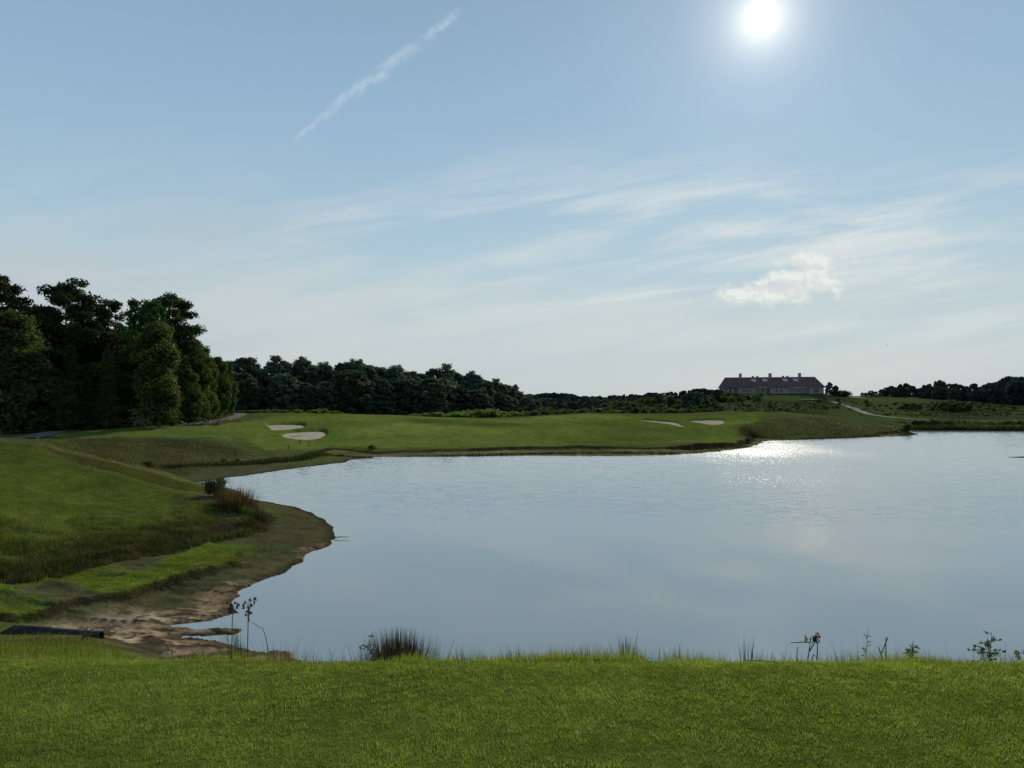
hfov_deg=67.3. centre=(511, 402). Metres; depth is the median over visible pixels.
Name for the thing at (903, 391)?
broadleaf tree
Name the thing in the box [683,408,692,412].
shrub
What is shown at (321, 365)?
pine tree
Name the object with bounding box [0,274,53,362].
pine tree
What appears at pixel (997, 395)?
broadleaf tree
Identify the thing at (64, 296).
pine tree
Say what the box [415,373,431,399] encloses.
broadleaf tree
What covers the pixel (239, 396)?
broadleaf tree
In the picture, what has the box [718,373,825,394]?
clubhouse
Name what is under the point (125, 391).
broadleaf tree
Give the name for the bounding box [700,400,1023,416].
hillside scrub
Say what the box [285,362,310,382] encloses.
pine tree
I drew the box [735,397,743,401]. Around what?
shrub
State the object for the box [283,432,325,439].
sand bunker
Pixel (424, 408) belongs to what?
broadleaf tree
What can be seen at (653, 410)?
shrub
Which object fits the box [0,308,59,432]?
broadleaf tree
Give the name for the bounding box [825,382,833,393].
broadleaf tree
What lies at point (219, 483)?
shrub
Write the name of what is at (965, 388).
broadleaf tree
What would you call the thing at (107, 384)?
young pine
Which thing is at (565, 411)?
shrub
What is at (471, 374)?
pine tree
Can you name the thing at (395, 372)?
pine tree
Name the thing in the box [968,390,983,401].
broadleaf tree
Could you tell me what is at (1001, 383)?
broadleaf tree
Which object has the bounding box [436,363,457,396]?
pine tree
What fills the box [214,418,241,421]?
brush pile
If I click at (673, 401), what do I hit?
shrub
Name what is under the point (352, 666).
mown grass
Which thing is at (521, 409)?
shrub
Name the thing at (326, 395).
broadleaf tree
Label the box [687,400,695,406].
broadleaf tree
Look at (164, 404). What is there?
broadleaf tree
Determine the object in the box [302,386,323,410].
broadleaf tree
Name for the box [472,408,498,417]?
shrub
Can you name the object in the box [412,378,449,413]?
broadleaf tree
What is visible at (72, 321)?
broadleaf tree
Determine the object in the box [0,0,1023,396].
sky
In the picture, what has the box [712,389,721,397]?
broadleaf tree
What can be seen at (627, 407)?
broadleaf tree
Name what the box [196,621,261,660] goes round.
reed tuft
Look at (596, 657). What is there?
tall grass
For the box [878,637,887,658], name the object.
twig
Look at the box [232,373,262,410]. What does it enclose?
broadleaf tree
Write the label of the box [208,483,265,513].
broomsedge clump
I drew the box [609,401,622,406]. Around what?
shrub
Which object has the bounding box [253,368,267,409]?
broadleaf tree
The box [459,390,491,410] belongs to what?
broadleaf tree
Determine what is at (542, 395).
broadleaf tree
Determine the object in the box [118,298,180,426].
broadleaf tree
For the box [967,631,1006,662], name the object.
sapling
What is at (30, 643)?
grass
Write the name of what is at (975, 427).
rough grass
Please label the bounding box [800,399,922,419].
cart path
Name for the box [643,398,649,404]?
shrub
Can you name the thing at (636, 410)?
shrub
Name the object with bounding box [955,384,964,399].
broadleaf tree
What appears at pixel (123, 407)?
broadleaf tree
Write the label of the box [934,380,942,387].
broadleaf tree
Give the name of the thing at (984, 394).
broadleaf tree
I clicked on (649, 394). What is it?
broadleaf tree
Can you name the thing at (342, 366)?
broadleaf tree
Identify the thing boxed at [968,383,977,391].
broadleaf tree
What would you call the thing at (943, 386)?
cedar tree
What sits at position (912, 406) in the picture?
shrub
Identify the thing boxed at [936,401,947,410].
shrub
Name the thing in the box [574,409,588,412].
shrub
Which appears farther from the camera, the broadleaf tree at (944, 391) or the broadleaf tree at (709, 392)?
the broadleaf tree at (944, 391)
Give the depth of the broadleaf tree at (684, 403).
256.05 m
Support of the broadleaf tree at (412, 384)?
on the ground at (206, 591)
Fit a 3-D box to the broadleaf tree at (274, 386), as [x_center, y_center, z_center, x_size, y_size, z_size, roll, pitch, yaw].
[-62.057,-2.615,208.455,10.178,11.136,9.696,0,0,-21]
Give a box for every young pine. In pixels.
[56,343,89,429]
[91,346,123,428]
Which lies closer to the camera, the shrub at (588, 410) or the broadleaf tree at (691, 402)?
the shrub at (588, 410)
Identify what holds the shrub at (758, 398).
on the ground at (206, 591)
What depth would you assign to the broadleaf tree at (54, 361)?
111.10 m
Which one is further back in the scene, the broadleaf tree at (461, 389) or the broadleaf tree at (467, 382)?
the broadleaf tree at (467, 382)
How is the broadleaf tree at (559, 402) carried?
on the ground at (206, 591)
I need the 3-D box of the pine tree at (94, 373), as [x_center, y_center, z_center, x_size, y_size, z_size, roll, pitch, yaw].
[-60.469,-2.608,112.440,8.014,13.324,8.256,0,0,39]
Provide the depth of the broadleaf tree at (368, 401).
228.68 m
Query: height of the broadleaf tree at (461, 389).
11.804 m
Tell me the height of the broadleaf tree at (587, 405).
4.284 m
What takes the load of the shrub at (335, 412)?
on the ground at (206, 591)
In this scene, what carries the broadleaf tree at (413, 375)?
on the ground at (206, 591)
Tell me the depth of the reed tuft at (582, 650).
6.54 m
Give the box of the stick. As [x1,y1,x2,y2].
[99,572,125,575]
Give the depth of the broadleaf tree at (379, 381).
230.10 m
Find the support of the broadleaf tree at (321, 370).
on the ground at (206, 591)
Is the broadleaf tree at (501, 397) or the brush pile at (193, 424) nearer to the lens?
the brush pile at (193, 424)
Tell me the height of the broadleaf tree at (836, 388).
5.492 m
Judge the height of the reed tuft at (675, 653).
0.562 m
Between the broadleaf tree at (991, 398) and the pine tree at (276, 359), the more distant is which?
the broadleaf tree at (991, 398)
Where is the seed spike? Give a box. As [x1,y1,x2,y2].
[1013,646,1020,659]
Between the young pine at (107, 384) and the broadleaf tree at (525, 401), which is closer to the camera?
the young pine at (107, 384)
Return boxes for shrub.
[125,405,151,427]
[142,461,154,467]
[161,415,179,425]
[177,414,200,423]
[201,477,228,496]
[311,410,320,413]
[316,408,328,413]
[330,410,343,413]
[367,445,375,448]
[428,411,443,416]
[433,412,445,416]
[444,412,467,417]
[447,412,468,417]
[458,410,473,417]
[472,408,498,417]
[475,410,503,417]
[482,408,506,417]
[503,411,523,416]
[518,406,526,412]
[522,410,541,415]
[545,402,556,409]
[559,409,569,413]
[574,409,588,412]
[579,408,595,412]
[594,408,605,412]
[605,409,617,412]
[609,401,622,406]
[629,402,639,408]
[629,407,640,413]
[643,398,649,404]
[648,408,659,412]
[649,397,656,405]
[654,404,667,408]
[666,399,677,406]
[671,404,682,408]
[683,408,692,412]
[719,396,730,401]
[726,397,734,402]
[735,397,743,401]
[752,395,761,401]
[840,390,852,396]
[901,423,913,429]
[908,402,916,409]
[912,420,926,424]
[915,403,922,409]
[929,402,938,408]
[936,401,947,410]
[943,399,957,411]
[948,402,970,411]
[961,404,972,411]
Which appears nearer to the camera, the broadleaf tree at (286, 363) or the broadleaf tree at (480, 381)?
the broadleaf tree at (286, 363)
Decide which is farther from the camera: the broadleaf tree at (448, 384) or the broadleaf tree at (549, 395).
the broadleaf tree at (549, 395)
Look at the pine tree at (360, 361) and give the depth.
238.12 m
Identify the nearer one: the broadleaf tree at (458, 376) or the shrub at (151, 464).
the shrub at (151, 464)
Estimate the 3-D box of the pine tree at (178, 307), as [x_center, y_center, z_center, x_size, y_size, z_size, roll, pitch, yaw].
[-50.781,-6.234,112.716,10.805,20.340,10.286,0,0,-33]
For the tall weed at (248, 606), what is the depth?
10.80 m
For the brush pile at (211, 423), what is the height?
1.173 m
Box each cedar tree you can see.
[714,392,720,401]
[941,381,946,388]
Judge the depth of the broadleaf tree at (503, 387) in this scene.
282.00 m
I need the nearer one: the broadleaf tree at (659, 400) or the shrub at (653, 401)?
the broadleaf tree at (659, 400)
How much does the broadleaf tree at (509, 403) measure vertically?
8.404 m
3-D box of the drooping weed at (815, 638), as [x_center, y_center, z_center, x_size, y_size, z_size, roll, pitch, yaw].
[2.372,2.027,6.215,0.240,0.372,0.076,0,0,15]
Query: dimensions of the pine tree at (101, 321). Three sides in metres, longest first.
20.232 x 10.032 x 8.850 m
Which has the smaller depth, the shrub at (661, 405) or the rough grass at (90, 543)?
the rough grass at (90, 543)
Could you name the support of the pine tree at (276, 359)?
on the ground at (206, 591)
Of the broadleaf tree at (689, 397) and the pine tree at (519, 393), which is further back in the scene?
the broadleaf tree at (689, 397)
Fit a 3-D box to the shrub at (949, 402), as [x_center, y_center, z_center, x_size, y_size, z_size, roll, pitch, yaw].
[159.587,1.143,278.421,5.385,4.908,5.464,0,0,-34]
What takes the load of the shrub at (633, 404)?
on the ground at (206, 591)
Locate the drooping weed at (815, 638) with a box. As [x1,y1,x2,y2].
[790,632,820,660]
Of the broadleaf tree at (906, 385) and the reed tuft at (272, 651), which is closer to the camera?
the reed tuft at (272, 651)
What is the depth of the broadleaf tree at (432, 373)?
259.71 m
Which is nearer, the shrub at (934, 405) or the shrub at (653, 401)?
the shrub at (934, 405)
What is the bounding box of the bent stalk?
[252,622,268,659]
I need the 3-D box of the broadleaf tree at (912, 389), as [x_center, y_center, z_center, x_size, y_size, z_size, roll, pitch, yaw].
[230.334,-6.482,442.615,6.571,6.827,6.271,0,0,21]
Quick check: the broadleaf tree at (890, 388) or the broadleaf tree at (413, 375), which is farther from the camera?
the broadleaf tree at (890, 388)
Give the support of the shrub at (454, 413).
on the ground at (206, 591)
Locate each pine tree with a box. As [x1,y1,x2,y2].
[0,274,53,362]
[28,277,119,380]
[36,305,64,429]
[49,313,79,375]
[67,298,129,414]
[75,339,115,413]
[94,299,129,410]
[116,298,140,423]
[143,292,207,424]
[238,357,263,407]
[263,355,286,396]
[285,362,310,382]
[293,355,312,379]
[315,361,333,382]
[350,358,367,389]
[368,367,387,379]
[378,367,391,379]
[383,366,413,402]
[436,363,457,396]
[465,370,480,389]
[491,378,503,396]
[512,384,521,402]
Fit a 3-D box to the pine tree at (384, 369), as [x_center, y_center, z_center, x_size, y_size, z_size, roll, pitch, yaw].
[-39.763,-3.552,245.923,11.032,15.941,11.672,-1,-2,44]
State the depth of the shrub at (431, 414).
196.39 m
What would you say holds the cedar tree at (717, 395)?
on the ground at (206, 591)
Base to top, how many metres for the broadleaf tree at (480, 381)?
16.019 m
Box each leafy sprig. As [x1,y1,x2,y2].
[359,634,379,660]
[901,644,919,659]
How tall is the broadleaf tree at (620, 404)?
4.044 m
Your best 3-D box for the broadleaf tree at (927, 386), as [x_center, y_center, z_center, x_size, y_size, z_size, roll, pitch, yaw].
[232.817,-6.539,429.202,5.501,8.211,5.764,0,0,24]
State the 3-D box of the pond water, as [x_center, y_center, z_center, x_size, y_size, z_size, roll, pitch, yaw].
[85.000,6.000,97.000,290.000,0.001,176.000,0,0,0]
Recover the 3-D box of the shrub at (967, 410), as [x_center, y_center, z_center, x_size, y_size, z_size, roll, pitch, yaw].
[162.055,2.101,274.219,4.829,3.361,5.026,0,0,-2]
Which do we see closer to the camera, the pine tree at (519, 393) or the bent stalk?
the bent stalk
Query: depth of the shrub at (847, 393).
378.44 m
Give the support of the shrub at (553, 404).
on the ground at (206, 591)
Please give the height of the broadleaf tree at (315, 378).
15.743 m
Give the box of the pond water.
[172,430,1023,662]
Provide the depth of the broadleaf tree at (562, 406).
230.59 m
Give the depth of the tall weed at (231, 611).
10.50 m
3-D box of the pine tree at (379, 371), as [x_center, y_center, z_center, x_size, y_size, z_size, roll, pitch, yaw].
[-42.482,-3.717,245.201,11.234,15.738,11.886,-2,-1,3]
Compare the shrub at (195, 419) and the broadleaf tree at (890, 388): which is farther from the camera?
the broadleaf tree at (890, 388)
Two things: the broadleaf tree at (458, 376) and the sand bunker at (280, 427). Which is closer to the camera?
the sand bunker at (280, 427)
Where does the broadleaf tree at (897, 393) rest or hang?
on the ground at (206, 591)
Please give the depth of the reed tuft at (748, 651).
7.24 m
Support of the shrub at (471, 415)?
on the ground at (206, 591)
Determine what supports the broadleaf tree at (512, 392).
on the ground at (206, 591)
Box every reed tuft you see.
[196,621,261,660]
[213,638,315,661]
[552,640,608,660]
[615,634,637,656]
[662,644,689,660]
[732,638,753,661]
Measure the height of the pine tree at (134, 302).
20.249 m
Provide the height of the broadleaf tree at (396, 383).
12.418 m
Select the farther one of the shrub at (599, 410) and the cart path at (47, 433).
the shrub at (599, 410)
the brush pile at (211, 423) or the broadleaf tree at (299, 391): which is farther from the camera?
the broadleaf tree at (299, 391)
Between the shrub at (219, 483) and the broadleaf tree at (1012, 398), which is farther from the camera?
the broadleaf tree at (1012, 398)
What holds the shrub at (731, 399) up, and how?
on the ground at (206, 591)
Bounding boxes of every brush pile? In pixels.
[178,420,204,425]
[198,418,227,424]
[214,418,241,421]
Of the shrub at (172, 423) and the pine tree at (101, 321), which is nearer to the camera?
the shrub at (172, 423)
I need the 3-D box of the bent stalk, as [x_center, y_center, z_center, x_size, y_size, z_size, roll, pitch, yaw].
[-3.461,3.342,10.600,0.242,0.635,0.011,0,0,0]
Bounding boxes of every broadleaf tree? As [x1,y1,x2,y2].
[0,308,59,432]
[5,303,60,408]
[55,320,87,406]
[75,328,135,418]
[109,345,149,426]
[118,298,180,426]
[127,321,183,427]
[174,368,204,423]
[179,340,213,416]
[198,385,212,421]
[201,345,220,417]
[210,356,232,417]
[218,370,249,409]
[219,360,239,414]
[232,357,264,410]
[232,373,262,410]
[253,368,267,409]
[258,365,281,409]
[264,373,299,410]
[277,361,294,403]
[285,380,310,410]
[294,382,317,410]
[295,360,319,408]
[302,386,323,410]
[307,364,328,409]
[316,381,339,411]
[319,364,336,410]
[327,382,357,411]
[330,369,375,413]
[333,362,349,412]
[335,361,367,407]
[354,364,373,406]
[355,380,375,413]
[365,365,379,413]
[367,378,393,414]
[373,379,395,414]
[385,378,412,414]
[397,371,420,410]
[397,378,423,415]
[410,391,433,412]
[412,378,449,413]
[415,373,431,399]
[425,368,443,395]
[435,378,459,412]
[447,384,471,411]
[452,372,466,387]
[458,375,473,409]
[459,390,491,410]
[468,374,488,397]
[475,394,495,409]
[482,380,499,408]
[493,392,508,413]
[495,384,508,399]
[497,396,515,412]
[504,384,518,408]
[507,398,519,411]
[519,397,534,407]
[526,403,537,411]
[533,399,541,408]
[535,393,552,398]
[542,393,553,397]
[555,400,565,409]
[555,403,568,409]
[566,401,578,409]
[578,403,591,410]
[616,402,624,409]
[623,405,632,411]
[644,392,654,398]
[656,397,664,404]
[682,400,688,407]
[686,393,695,400]
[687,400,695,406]
[693,396,700,405]
[702,399,709,407]
[706,390,712,395]
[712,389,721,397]
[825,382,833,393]
[833,385,838,395]
[881,388,890,395]
[885,386,894,395]
[890,389,896,396]
[895,390,901,396]
[900,388,906,396]
[902,383,910,394]
[906,386,918,396]
[918,385,925,393]
[922,391,930,398]
[924,384,931,393]
[930,386,943,398]
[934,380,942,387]
[941,389,950,399]
[947,388,955,400]
[951,389,963,400]
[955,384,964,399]
[963,386,968,393]
[964,392,971,401]
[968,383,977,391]
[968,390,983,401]
[975,390,988,402]
[980,383,996,391]
[987,387,997,403]
[993,389,1003,403]
[996,376,1016,388]
[999,387,1005,403]
[1003,380,1017,402]
[1003,380,1023,404]
[1017,380,1023,404]
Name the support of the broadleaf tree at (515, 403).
on the ground at (206, 591)
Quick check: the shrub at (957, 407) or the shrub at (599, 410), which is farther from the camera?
the shrub at (957, 407)
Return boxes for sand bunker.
[268,425,303,429]
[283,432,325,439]
[647,421,683,426]
[692,420,723,424]
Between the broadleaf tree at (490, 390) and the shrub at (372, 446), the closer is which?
the shrub at (372, 446)
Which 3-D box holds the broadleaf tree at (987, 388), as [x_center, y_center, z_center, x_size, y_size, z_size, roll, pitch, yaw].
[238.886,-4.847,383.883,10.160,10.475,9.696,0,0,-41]
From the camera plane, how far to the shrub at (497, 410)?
222.39 m
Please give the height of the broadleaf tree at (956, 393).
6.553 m
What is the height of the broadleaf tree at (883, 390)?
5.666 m
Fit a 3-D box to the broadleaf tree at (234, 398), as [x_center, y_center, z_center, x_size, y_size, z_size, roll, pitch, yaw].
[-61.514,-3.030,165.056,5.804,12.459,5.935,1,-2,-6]
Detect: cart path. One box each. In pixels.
[0,413,246,437]
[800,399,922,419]
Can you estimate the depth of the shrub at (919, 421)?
172.86 m
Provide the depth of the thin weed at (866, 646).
6.42 m
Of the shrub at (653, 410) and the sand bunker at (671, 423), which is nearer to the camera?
the sand bunker at (671, 423)
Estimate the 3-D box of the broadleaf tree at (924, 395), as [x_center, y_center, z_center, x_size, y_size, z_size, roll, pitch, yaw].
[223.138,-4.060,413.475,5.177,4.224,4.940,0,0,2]
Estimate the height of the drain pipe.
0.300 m
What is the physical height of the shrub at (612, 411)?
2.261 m
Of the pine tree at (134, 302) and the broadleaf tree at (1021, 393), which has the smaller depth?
the pine tree at (134, 302)
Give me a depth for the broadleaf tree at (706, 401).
243.68 m
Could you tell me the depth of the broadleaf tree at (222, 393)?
144.75 m
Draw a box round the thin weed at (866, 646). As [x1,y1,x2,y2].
[861,633,870,655]
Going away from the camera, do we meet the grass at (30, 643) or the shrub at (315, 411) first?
the grass at (30, 643)
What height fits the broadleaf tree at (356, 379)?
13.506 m
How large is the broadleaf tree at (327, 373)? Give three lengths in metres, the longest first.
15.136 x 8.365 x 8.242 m
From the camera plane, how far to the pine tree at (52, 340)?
105.23 m
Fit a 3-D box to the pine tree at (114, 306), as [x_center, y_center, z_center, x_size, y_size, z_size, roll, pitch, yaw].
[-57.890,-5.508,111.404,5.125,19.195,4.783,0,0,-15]
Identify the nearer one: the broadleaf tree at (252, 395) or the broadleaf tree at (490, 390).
the broadleaf tree at (252, 395)
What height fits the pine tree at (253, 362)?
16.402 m
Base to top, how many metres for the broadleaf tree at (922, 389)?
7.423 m
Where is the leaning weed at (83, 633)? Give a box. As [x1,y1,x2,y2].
[80,626,93,640]
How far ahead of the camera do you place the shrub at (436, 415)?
195.27 m
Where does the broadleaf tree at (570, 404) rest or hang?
on the ground at (206, 591)
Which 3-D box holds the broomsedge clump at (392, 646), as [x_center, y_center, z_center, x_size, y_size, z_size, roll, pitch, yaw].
[-1.191,2.859,8.179,1.334,1.268,1.037,0,0,0]
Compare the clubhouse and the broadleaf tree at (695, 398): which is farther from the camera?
the clubhouse
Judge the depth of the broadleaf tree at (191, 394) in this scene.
115.22 m
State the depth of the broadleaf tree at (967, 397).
380.53 m
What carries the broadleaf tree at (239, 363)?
on the ground at (206, 591)
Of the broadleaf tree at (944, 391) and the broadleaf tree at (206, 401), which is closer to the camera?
the broadleaf tree at (206, 401)
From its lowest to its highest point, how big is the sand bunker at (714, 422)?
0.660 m
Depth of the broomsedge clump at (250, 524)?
35.25 m
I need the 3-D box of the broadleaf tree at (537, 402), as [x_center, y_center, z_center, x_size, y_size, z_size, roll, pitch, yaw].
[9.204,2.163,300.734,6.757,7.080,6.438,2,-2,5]
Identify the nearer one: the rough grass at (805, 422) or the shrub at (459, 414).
the rough grass at (805, 422)
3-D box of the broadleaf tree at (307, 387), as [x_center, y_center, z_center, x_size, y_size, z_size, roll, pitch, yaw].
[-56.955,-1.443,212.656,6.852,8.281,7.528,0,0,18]
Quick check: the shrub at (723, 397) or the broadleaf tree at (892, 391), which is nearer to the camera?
the shrub at (723, 397)
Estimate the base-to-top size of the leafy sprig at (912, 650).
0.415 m
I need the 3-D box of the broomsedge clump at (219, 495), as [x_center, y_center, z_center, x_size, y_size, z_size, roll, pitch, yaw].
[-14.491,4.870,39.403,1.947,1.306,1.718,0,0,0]
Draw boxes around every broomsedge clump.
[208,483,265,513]
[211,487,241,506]
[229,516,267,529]
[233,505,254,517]
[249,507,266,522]
[347,625,460,661]
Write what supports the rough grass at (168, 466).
on the ground at (206, 591)
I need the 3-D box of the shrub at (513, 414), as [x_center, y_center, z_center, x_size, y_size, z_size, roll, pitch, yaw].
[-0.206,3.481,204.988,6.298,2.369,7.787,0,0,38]
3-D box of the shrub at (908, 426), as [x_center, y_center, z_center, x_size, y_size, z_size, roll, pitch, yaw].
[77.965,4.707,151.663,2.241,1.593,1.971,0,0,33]
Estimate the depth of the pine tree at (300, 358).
225.50 m
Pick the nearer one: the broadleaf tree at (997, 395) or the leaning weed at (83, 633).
the leaning weed at (83, 633)
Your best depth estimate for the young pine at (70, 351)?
96.82 m
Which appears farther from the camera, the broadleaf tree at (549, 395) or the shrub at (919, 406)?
the broadleaf tree at (549, 395)
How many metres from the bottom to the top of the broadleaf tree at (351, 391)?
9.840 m
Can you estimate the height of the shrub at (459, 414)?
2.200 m
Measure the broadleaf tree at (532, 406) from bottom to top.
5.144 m
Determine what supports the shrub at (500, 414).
on the ground at (206, 591)
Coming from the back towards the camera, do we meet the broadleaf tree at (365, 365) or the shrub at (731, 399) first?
the shrub at (731, 399)
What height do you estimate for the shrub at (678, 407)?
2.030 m
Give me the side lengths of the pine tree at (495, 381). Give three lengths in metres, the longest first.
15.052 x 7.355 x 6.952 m
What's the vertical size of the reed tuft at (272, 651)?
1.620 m
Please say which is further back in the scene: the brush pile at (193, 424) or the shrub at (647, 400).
the shrub at (647, 400)
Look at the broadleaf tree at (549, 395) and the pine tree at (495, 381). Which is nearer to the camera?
the pine tree at (495, 381)
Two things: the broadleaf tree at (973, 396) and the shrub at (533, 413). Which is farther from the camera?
the broadleaf tree at (973, 396)
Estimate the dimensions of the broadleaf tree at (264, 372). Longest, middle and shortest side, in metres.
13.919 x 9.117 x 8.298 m
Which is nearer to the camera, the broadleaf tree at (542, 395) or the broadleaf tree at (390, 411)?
the broadleaf tree at (390, 411)
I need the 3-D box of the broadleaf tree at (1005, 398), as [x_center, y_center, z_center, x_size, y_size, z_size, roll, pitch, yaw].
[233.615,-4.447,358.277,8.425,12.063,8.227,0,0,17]
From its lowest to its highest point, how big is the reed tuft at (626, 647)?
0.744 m
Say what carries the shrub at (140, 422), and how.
on the ground at (206, 591)
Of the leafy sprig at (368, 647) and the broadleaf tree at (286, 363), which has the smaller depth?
the leafy sprig at (368, 647)
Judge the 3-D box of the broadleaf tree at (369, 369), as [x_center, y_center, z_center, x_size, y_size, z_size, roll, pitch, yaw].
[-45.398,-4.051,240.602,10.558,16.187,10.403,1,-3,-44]
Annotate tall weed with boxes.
[226,601,239,656]
[241,597,256,661]
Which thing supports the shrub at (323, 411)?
on the ground at (206, 591)
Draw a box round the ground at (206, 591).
[0,393,1023,767]
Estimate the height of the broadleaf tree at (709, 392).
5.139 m
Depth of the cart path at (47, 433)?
95.14 m
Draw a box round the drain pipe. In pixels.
[0,625,103,638]
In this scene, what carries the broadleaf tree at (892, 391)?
on the ground at (206, 591)
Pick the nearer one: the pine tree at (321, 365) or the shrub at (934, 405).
the pine tree at (321, 365)
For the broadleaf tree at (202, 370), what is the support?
on the ground at (206, 591)
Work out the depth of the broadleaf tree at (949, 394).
387.53 m
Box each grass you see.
[0,442,267,583]
[0,512,327,661]
[0,637,1023,663]
[0,657,1023,767]
[24,436,327,476]
[325,419,1023,458]
[737,416,913,441]
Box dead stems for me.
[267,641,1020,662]
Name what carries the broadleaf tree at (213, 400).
on the ground at (206, 591)
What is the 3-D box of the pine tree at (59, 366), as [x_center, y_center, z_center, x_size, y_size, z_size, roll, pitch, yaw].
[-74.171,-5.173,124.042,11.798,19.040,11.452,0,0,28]
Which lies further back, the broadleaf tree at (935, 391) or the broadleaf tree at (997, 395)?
the broadleaf tree at (935, 391)
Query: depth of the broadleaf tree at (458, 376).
268.74 m
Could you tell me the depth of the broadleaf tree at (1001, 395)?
364.47 m
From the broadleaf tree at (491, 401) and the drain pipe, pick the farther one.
the broadleaf tree at (491, 401)
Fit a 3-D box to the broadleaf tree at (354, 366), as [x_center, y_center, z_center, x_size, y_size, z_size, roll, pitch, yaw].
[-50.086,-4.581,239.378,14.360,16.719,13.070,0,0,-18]

